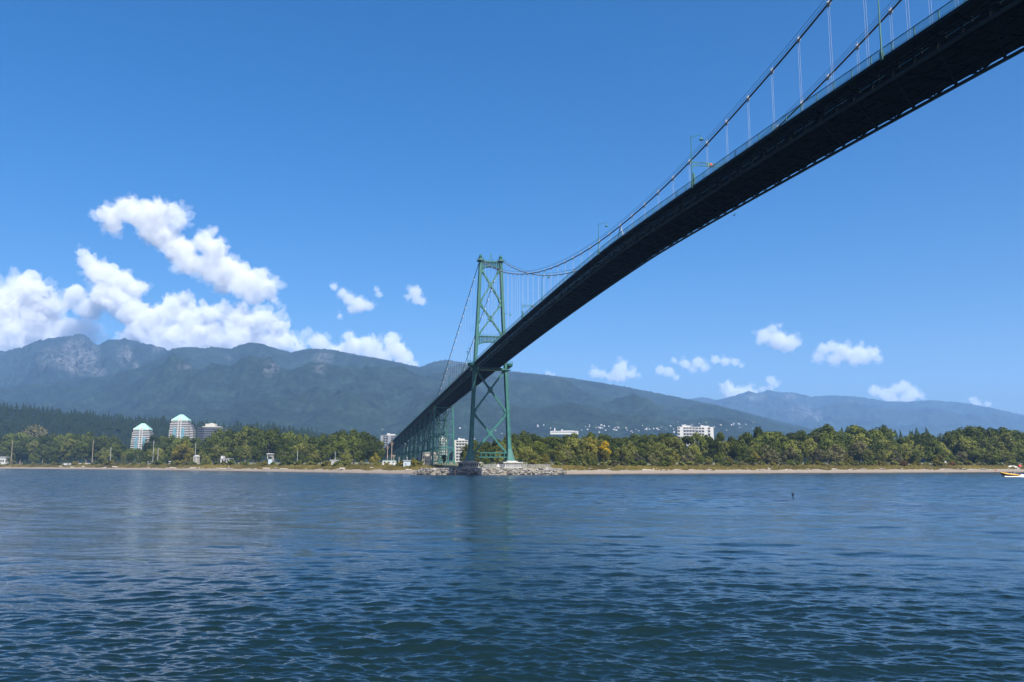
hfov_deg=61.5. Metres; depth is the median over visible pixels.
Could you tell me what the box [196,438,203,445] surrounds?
tree
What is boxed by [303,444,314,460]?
tree
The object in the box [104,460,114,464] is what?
shrub
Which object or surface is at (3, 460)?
shore house
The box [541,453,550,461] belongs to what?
tree
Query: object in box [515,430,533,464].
tree
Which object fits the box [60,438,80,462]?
tree
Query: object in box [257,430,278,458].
tree
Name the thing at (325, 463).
shrub
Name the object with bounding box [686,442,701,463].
tree
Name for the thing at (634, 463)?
shrub
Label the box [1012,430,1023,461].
tree
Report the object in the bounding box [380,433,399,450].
apartment tower
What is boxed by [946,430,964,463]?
tree
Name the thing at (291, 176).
sky
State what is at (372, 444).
tree
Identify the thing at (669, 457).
tree
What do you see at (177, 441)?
tree
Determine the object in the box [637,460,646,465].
shrub
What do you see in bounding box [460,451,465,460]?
tree
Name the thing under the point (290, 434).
tree
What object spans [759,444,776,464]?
tree
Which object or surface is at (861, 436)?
tree
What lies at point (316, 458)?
tree
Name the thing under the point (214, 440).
tree
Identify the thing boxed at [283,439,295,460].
tree
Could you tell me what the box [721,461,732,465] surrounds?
shrub
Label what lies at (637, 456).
tree
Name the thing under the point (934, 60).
suspension bridge
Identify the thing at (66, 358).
mountain
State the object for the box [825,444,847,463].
tree
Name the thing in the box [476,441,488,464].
tree
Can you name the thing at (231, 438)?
tree
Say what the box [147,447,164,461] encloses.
tree
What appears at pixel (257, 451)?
tree
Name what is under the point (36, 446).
tree
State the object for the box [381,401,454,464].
approach viaduct
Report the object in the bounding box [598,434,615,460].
tree
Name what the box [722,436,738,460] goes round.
tree
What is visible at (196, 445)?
tree
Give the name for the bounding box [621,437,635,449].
tree
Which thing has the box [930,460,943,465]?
shrub
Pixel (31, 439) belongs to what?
tree
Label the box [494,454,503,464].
tree
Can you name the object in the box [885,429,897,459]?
tree
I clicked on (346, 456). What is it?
tree
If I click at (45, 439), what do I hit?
tree
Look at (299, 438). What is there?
tree
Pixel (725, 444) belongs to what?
tree
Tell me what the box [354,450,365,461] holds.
tree
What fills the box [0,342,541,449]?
mountain
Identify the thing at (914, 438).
tree
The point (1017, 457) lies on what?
tree
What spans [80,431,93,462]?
tree
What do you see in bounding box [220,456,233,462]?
shore house
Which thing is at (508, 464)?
bridge pier
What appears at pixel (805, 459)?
conifer wood
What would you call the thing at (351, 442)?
tree
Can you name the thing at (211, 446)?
overhead wire
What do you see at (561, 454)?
tree
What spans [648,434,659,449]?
tree
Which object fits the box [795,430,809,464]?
tree
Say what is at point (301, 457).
tree
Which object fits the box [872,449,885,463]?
tree
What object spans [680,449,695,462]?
tree
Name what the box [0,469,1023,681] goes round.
water
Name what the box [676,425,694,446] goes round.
apartment block
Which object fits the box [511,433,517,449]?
tree
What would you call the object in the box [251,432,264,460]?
tree
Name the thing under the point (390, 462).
white trailer
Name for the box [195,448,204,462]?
tree
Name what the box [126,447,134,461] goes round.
tree
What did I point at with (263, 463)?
shrub
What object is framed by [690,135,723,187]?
signal gantry
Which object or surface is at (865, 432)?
tree
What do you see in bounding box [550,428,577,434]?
long low building
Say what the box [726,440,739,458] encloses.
tree
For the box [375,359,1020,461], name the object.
mountain
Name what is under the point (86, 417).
conifer wood
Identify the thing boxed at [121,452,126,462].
tree
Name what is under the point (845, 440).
tree
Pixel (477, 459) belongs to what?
tree
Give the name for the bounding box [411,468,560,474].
bank
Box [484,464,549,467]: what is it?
wire fence
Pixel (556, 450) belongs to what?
tree
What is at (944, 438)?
tree
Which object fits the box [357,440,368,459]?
tree
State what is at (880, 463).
shrub
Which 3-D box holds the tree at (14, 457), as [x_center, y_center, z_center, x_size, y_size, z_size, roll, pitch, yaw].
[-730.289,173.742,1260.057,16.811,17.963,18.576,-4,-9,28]
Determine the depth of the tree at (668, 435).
613.02 m
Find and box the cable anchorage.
[418,452,438,463]
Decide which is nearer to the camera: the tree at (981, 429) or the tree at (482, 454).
the tree at (482, 454)
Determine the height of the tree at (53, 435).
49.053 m
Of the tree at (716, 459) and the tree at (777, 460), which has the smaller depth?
the tree at (716, 459)
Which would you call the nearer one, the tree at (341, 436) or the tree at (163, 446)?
the tree at (341, 436)
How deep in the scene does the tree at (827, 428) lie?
646.78 m
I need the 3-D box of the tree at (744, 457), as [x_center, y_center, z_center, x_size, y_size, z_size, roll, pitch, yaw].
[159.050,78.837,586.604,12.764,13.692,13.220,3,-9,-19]
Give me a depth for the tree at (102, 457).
1091.46 m
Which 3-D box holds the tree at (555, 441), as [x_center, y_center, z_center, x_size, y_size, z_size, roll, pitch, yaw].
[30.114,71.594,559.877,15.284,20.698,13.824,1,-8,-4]
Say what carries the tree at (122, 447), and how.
on the ground at (449, 465)
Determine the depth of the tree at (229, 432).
915.07 m
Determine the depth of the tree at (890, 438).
651.24 m
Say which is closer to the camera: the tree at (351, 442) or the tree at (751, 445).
the tree at (751, 445)
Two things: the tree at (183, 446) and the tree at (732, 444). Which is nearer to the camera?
the tree at (732, 444)
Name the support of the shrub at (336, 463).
on the ground at (449, 465)
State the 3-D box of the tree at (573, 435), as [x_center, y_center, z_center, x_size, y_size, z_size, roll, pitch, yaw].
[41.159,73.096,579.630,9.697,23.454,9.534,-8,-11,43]
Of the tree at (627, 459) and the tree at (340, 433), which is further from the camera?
the tree at (340, 433)
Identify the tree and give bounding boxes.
[0,432,15,451]
[0,439,18,456]
[5,442,20,461]
[5,454,16,462]
[13,432,29,463]
[15,446,30,460]
[17,439,30,463]
[19,424,49,462]
[19,436,35,463]
[25,441,39,455]
[29,451,40,463]
[30,438,42,462]
[34,444,47,455]
[36,440,60,463]
[38,435,51,455]
[41,450,50,461]
[48,433,61,456]
[48,441,64,462]
[49,454,56,462]
[51,434,63,462]
[59,433,71,452]
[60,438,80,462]
[60,445,71,461]
[68,434,81,460]
[70,441,81,462]
[79,436,95,460]
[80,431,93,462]
[86,437,105,460]
[90,440,110,461]
[93,447,113,463]
[96,435,110,463]
[104,436,119,459]
[108,442,122,459]
[110,438,121,463]
[118,444,128,461]
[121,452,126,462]
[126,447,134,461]
[126,452,133,462]
[131,448,140,458]
[134,450,146,463]
[140,443,148,457]
[143,435,161,451]
[143,449,153,461]
[147,441,160,461]
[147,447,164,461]
[154,436,168,442]
[156,444,166,458]
[160,453,168,464]
[161,435,176,446]
[165,444,175,458]
[166,449,173,460]
[170,437,180,446]
[170,449,184,460]
[171,440,194,463]
[178,435,190,446]
[180,439,192,462]
[188,443,201,458]
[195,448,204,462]
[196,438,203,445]
[201,438,219,460]
[201,454,210,461]
[204,436,226,453]
[208,444,224,460]
[209,428,227,462]
[213,437,236,463]
[222,429,236,450]
[226,433,242,461]
[229,431,249,454]
[234,445,243,464]
[239,425,252,461]
[239,445,251,460]
[243,427,263,463]
[247,435,259,462]
[248,445,263,462]
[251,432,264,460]
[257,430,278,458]
[267,432,281,461]
[272,428,281,434]
[274,438,292,457]
[274,444,294,463]
[281,431,295,440]
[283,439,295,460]
[289,433,309,456]
[291,443,305,454]
[294,450,305,463]
[302,437,311,453]
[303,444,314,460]
[308,436,319,453]
[308,450,322,463]
[313,440,322,463]
[317,433,330,461]
[318,438,332,461]
[319,445,332,459]
[326,440,338,459]
[328,429,348,460]
[328,434,337,454]
[333,437,349,457]
[337,434,349,443]
[341,450,352,461]
[347,436,362,463]
[348,429,359,461]
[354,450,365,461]
[356,431,370,441]
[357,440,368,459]
[361,446,376,463]
[364,440,378,454]
[365,435,379,464]
[369,452,380,463]
[377,440,385,460]
[441,455,446,462]
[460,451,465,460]
[461,445,467,456]
[473,440,477,449]
[474,451,479,461]
[475,445,484,461]
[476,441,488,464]
[482,455,490,464]
[483,443,496,465]
[491,439,500,465]
[494,442,504,458]
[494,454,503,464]
[501,442,520,460]
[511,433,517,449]
[512,440,525,461]
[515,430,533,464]
[518,447,532,465]
[522,433,543,443]
[523,443,534,461]
[527,451,542,462]
[530,445,544,461]
[531,441,545,457]
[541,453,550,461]
[542,436,552,458]
[543,444,551,458]
[548,435,565,458]
[549,443,566,463]
[556,451,566,461]
[560,439,574,462]
[560,449,571,464]
[562,437,580,459]
[571,433,579,439]
[574,438,588,457]
[578,449,591,463]
[583,454,592,464]
[584,436,599,456]
[587,432,595,439]
[590,452,598,462]
[594,433,611,464]
[597,439,610,460]
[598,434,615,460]
[599,441,610,462]
[600,449,609,461]
[609,442,622,464]
[611,437,626,447]
[612,444,631,463]
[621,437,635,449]
[623,441,637,455]
[624,454,635,464]
[628,433,641,461]
[633,452,645,461]
[635,434,651,455]
[636,442,648,458]
[642,439,663,463]
[647,453,658,463]
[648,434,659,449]
[651,442,667,457]
[656,445,675,462]
[657,432,668,455]
[660,437,677,453]
[665,433,675,446]
[668,436,684,464]
[672,451,679,464]
[679,447,691,461]
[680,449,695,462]
[681,436,692,451]
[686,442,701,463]
[688,432,707,455]
[693,453,704,464]
[701,444,714,463]
[705,456,712,463]
[706,436,713,464]
[706,440,723,463]
[713,452,725,464]
[714,431,724,441]
[717,440,732,459]
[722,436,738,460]
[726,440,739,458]
[726,456,733,463]
[732,439,749,459]
[735,447,756,462]
[739,432,753,451]
[748,442,761,464]
[749,437,768,464]
[749,452,759,462]
[753,426,762,440]
[757,431,781,445]
[758,439,777,454]
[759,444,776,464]
[766,451,781,464]
[772,441,788,461]
[773,431,788,461]
[780,440,801,460]
[782,446,798,462]
[786,432,799,447]
[793,439,803,460]
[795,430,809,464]
[795,454,803,462]
[801,438,818,460]
[808,453,816,464]
[809,428,819,458]
[813,424,842,463]
[813,449,825,460]
[814,433,823,461]
[816,431,835,464]
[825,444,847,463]
[829,439,848,463]
[833,436,847,443]
[842,425,863,440]
[843,440,863,460]
[843,454,853,463]
[848,441,870,464]
[849,433,872,460]
[854,429,877,445]
[861,448,873,462]
[863,435,886,460]
[867,429,884,444]
[869,435,896,463]
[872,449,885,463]
[874,425,895,443]
[877,435,902,462]
[878,427,887,462]
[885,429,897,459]
[890,450,902,462]
[897,439,908,450]
[897,443,912,460]
[899,434,913,464]
[902,440,924,462]
[903,454,910,463]
[908,435,930,461]
[909,439,931,463]
[909,450,922,460]
[921,432,932,462]
[923,438,944,458]
[925,451,935,464]
[931,454,942,461]
[932,442,951,461]
[937,431,953,455]
[944,453,957,462]
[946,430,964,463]
[948,439,962,457]
[951,436,973,464]
[955,437,976,460]
[955,451,967,461]
[959,425,983,450]
[965,446,981,463]
[971,431,994,462]
[975,438,997,464]
[976,426,991,437]
[977,433,1001,461]
[980,445,1001,462]
[984,431,1006,462]
[986,428,1008,462]
[994,432,1021,458]
[995,443,1014,464]
[998,427,1013,436]
[1008,437,1023,463]
[1009,447,1022,462]
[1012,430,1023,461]
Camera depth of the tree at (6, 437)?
1355.54 m
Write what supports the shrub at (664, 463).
on the ground at (449, 465)
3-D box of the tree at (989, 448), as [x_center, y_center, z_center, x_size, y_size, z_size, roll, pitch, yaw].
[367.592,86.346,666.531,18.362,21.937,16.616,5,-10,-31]
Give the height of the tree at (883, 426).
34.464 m
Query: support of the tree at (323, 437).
on the ground at (449, 465)
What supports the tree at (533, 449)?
on the ground at (449, 465)
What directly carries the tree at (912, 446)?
on the ground at (449, 465)
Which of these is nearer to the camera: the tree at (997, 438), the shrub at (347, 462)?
the shrub at (347, 462)
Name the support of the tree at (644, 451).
on the ground at (449, 465)
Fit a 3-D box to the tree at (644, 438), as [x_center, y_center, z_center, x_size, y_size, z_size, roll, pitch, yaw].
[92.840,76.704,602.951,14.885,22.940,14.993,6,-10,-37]
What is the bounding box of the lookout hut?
[267,453,274,463]
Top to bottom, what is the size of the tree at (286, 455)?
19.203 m
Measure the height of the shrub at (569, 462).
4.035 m
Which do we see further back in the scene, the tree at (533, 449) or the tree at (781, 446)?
the tree at (781, 446)
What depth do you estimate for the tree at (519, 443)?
539.23 m
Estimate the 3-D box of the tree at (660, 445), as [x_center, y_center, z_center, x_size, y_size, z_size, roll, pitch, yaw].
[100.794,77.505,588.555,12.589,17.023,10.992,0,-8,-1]
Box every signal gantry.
[521,305,535,318]
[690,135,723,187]
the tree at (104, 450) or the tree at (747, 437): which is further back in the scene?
the tree at (104, 450)
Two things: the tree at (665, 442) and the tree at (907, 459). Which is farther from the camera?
the tree at (907, 459)
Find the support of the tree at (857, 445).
on the ground at (449, 465)
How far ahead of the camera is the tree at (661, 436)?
610.21 m
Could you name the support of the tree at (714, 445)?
on the ground at (449, 465)
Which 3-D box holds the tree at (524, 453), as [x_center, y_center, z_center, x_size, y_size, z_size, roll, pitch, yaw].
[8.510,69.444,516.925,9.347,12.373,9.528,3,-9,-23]
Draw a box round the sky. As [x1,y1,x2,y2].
[0,0,1023,414]
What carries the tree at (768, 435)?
on the ground at (449, 465)
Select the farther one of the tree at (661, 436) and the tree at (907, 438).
the tree at (907, 438)
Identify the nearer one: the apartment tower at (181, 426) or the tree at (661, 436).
the tree at (661, 436)
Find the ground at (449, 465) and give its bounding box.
[99,462,1021,469]
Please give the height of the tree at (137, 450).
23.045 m
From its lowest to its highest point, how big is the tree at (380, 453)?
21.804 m
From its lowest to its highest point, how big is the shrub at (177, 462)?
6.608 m
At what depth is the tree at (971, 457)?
680.45 m
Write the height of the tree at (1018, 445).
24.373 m
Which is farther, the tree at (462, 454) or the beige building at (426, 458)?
the beige building at (426, 458)
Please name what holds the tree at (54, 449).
on the ground at (449, 465)
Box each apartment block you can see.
[439,437,447,459]
[454,438,467,461]
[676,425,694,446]
[695,425,713,438]
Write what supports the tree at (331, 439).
on the ground at (449, 465)
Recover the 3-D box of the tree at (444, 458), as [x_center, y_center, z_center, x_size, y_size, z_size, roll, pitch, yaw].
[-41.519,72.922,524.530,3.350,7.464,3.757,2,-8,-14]
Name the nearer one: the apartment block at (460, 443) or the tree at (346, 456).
the tree at (346, 456)
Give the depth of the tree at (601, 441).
560.15 m
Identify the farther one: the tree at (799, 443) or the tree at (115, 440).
the tree at (115, 440)
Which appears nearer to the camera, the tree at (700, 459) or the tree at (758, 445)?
the tree at (700, 459)
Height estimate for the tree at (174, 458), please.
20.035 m
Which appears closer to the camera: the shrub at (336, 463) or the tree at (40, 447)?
the shrub at (336, 463)
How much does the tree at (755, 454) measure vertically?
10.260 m
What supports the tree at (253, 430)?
on the ground at (449, 465)
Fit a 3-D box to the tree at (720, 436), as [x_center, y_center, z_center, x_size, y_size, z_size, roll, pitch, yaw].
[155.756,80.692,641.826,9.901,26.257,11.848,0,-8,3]
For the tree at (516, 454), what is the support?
on the ground at (449, 465)
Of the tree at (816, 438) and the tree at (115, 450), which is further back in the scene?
the tree at (115, 450)
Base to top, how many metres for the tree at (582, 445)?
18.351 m
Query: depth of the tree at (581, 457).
532.36 m
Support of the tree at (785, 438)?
on the ground at (449, 465)
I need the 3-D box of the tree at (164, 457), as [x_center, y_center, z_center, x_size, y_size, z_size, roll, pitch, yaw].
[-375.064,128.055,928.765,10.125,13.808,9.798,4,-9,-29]
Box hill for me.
[0,408,419,463]
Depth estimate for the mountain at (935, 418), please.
10072.73 m
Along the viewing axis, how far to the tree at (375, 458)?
579.82 m
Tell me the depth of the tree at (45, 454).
1182.16 m
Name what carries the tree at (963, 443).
on the ground at (449, 465)
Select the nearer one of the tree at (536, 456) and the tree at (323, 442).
the tree at (536, 456)
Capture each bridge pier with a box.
[457,461,480,467]
[498,460,522,467]
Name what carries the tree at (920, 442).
on the ground at (449, 465)
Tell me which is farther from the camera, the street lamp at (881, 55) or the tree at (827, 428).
the tree at (827, 428)
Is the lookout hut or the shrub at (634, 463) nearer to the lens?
the shrub at (634, 463)
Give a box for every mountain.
[0,334,167,386]
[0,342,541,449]
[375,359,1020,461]
[690,390,1023,437]
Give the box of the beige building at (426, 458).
[422,452,430,465]
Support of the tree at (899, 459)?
on the ground at (449, 465)
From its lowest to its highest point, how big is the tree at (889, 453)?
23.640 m
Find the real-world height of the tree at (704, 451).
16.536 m
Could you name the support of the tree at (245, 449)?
on the ground at (449, 465)
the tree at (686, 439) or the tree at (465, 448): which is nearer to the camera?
the tree at (465, 448)
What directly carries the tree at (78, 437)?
on the ground at (449, 465)
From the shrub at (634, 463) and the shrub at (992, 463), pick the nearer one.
the shrub at (634, 463)
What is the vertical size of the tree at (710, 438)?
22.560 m
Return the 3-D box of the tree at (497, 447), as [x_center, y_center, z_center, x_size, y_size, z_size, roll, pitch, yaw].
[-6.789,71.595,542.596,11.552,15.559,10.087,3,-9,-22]
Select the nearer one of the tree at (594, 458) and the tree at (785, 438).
the tree at (594, 458)
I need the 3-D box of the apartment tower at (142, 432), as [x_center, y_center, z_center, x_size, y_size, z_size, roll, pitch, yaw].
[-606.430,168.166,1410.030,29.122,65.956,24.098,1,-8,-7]
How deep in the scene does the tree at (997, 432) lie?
714.43 m
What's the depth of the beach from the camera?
580.19 m
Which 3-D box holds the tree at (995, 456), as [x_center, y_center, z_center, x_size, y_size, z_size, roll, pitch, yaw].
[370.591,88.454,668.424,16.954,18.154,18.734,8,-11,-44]
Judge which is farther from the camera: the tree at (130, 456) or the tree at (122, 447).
the tree at (122, 447)
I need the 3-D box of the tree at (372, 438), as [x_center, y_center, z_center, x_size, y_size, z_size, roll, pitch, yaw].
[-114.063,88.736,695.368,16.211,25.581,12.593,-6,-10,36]
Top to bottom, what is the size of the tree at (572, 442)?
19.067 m
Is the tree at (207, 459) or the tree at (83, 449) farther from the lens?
the tree at (83, 449)
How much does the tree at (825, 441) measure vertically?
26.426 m
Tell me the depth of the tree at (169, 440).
1037.48 m
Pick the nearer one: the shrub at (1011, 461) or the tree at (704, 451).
the tree at (704, 451)
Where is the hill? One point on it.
(60, 429)
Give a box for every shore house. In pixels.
[0,457,8,463]
[193,455,199,463]
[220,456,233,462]
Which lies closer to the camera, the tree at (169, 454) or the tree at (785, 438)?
the tree at (785, 438)
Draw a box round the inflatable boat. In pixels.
[1000,472,1019,475]
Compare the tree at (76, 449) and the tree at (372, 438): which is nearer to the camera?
the tree at (372, 438)
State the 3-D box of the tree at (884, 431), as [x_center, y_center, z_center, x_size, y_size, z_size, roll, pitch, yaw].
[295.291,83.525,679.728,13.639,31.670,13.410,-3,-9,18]
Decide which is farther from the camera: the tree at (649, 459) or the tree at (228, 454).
the tree at (228, 454)
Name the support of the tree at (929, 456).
on the ground at (449, 465)
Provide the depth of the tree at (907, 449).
658.45 m
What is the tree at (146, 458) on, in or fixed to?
on the ground at (449, 465)
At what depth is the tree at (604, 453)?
537.25 m
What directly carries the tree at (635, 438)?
on the ground at (449, 465)
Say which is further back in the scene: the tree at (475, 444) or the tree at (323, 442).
the tree at (323, 442)
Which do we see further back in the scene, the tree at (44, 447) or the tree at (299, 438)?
the tree at (44, 447)
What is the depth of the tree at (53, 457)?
1179.47 m
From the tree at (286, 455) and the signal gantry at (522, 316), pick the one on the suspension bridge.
the signal gantry at (522, 316)
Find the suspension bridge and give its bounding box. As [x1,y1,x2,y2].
[424,0,1023,460]
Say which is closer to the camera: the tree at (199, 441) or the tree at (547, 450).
the tree at (547, 450)
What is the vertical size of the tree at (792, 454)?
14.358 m
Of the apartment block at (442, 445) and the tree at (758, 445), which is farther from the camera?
the apartment block at (442, 445)
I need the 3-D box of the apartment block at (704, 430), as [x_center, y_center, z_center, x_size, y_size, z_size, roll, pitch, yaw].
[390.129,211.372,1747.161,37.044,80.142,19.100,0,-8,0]
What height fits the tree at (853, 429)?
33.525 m
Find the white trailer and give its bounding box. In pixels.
[382,460,395,464]
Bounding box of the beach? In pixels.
[0,467,1023,473]
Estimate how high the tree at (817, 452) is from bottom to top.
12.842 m
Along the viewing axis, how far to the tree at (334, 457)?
720.34 m
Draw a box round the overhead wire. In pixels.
[12,442,384,454]
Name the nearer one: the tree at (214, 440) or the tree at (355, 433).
the tree at (355, 433)
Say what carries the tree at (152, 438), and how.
on the ground at (449, 465)
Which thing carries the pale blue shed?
on the ground at (449, 465)
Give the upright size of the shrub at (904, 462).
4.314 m
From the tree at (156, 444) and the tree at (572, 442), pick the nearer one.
the tree at (572, 442)
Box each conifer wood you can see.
[0,402,341,463]
[344,426,1002,462]
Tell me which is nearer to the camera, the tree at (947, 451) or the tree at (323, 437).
the tree at (947, 451)
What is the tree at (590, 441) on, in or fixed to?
on the ground at (449, 465)
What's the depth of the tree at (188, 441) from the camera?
926.14 m
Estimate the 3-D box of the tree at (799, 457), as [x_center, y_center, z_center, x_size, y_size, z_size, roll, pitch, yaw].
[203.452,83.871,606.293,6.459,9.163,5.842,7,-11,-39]
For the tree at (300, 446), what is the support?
on the ground at (449, 465)
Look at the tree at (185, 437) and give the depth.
970.41 m
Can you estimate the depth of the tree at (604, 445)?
545.66 m
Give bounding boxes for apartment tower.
[130,423,152,463]
[169,415,195,462]
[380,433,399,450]
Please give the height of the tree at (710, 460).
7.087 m
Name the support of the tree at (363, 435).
on the ground at (449, 465)
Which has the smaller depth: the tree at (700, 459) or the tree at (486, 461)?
the tree at (486, 461)
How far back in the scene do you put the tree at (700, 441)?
610.96 m
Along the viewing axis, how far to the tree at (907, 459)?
642.16 m
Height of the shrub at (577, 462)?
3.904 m
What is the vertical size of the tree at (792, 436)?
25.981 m
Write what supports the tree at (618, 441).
on the ground at (449, 465)
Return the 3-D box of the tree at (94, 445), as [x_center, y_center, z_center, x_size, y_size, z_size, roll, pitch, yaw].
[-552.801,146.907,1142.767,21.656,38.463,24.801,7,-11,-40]
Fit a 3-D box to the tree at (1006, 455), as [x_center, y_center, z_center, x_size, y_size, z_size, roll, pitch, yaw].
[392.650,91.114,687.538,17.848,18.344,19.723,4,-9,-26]
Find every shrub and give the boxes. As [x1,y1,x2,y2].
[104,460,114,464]
[155,460,163,464]
[173,460,181,464]
[226,460,235,464]
[259,461,268,465]
[286,460,294,464]
[294,459,301,465]
[321,461,331,465]
[333,461,340,465]
[344,460,350,465]
[527,460,539,465]
[565,460,573,464]
[573,460,580,464]
[589,461,598,465]
[608,460,616,465]
[627,460,637,465]
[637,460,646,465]
[657,461,668,465]
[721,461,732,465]
[850,460,859,464]
[875,460,883,465]
[899,461,907,465]
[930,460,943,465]
[963,459,973,465]
[988,460,997,464]
[1005,459,1015,464]
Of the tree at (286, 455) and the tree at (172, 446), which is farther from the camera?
the tree at (172, 446)
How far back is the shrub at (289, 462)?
678.64 m
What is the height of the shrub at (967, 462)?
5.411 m
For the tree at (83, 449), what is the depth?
1154.93 m
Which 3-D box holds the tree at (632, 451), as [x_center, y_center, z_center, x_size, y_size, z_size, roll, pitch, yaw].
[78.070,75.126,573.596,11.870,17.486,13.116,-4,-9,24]
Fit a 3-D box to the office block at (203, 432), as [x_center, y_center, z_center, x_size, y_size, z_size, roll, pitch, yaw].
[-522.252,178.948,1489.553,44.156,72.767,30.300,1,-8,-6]
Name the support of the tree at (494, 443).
on the ground at (449, 465)
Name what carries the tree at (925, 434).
on the ground at (449, 465)
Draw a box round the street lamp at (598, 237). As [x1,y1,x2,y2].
[598,223,607,254]
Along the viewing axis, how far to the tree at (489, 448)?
543.05 m
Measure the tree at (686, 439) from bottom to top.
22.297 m
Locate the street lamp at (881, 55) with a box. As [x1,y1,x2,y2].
[878,0,883,60]
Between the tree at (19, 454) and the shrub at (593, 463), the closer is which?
the shrub at (593, 463)
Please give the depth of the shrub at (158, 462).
912.74 m
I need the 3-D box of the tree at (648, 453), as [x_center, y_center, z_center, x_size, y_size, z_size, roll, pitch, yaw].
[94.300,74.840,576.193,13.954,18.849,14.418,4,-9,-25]
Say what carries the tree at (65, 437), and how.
on the ground at (449, 465)
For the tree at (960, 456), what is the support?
on the ground at (449, 465)
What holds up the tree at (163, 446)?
on the ground at (449, 465)
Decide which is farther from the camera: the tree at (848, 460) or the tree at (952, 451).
the tree at (952, 451)
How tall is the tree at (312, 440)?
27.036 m
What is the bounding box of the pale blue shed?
[403,460,410,465]
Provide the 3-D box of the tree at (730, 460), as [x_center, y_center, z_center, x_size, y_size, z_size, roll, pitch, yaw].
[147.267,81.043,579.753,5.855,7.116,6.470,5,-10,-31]
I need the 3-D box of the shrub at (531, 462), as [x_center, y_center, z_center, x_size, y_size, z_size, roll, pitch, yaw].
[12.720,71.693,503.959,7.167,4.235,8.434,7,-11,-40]
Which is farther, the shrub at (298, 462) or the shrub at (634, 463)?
the shrub at (298, 462)
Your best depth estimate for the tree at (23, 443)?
1299.62 m
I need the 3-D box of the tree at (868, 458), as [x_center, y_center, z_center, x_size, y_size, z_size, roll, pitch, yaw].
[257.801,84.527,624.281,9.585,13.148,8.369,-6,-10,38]
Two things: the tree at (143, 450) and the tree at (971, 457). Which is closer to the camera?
the tree at (971, 457)
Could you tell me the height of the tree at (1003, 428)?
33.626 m
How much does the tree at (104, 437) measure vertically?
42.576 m
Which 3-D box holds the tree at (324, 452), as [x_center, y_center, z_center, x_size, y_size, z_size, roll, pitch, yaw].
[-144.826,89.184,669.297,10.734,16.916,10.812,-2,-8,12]
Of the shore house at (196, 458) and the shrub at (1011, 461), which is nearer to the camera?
the shrub at (1011, 461)
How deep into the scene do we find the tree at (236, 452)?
801.59 m
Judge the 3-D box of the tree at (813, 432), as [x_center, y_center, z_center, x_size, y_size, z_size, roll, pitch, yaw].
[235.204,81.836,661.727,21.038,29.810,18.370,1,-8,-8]
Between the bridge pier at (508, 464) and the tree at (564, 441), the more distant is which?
the tree at (564, 441)
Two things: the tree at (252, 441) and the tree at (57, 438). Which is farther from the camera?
the tree at (57, 438)
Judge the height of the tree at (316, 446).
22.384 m
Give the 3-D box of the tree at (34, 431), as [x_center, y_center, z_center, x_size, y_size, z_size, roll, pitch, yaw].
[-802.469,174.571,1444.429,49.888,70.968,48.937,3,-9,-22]
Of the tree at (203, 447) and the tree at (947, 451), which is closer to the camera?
the tree at (947, 451)
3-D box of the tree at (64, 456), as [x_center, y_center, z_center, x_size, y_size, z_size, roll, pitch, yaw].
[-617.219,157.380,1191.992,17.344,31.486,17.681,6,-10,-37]
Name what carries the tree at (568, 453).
on the ground at (449, 465)
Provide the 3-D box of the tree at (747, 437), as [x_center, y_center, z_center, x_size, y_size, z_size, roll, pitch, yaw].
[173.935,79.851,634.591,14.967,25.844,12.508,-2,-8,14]
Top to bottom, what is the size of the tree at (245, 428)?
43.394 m
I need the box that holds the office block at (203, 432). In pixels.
[197,423,225,462]
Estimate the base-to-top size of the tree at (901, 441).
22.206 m
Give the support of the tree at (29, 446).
on the ground at (449, 465)
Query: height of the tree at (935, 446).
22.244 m
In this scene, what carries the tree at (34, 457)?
on the ground at (449, 465)
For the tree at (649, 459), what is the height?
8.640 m
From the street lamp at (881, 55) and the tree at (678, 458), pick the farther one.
the tree at (678, 458)
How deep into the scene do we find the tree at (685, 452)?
588.62 m
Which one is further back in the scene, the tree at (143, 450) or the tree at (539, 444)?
the tree at (143, 450)
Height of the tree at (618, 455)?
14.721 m
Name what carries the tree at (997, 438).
on the ground at (449, 465)
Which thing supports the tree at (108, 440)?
on the ground at (449, 465)
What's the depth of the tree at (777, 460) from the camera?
594.06 m
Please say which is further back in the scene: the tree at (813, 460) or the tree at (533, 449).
the tree at (813, 460)
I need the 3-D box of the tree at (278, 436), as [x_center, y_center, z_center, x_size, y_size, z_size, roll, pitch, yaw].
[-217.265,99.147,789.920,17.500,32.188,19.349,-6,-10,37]
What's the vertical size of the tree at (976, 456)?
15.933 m
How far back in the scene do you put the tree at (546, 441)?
570.64 m
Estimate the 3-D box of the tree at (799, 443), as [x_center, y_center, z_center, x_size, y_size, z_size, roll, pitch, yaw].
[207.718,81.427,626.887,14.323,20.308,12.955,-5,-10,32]
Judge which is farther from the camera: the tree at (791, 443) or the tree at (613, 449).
the tree at (791, 443)
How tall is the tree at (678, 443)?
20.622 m
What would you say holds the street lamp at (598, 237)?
on the suspension bridge
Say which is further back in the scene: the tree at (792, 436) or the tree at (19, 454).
the tree at (19, 454)
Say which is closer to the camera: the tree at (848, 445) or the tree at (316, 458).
the tree at (848, 445)
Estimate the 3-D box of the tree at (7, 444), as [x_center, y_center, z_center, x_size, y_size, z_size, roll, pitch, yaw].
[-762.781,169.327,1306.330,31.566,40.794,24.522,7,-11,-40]
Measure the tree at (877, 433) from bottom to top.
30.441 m
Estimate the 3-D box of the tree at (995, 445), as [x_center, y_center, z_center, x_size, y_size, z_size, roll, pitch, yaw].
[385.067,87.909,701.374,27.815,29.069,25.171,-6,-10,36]

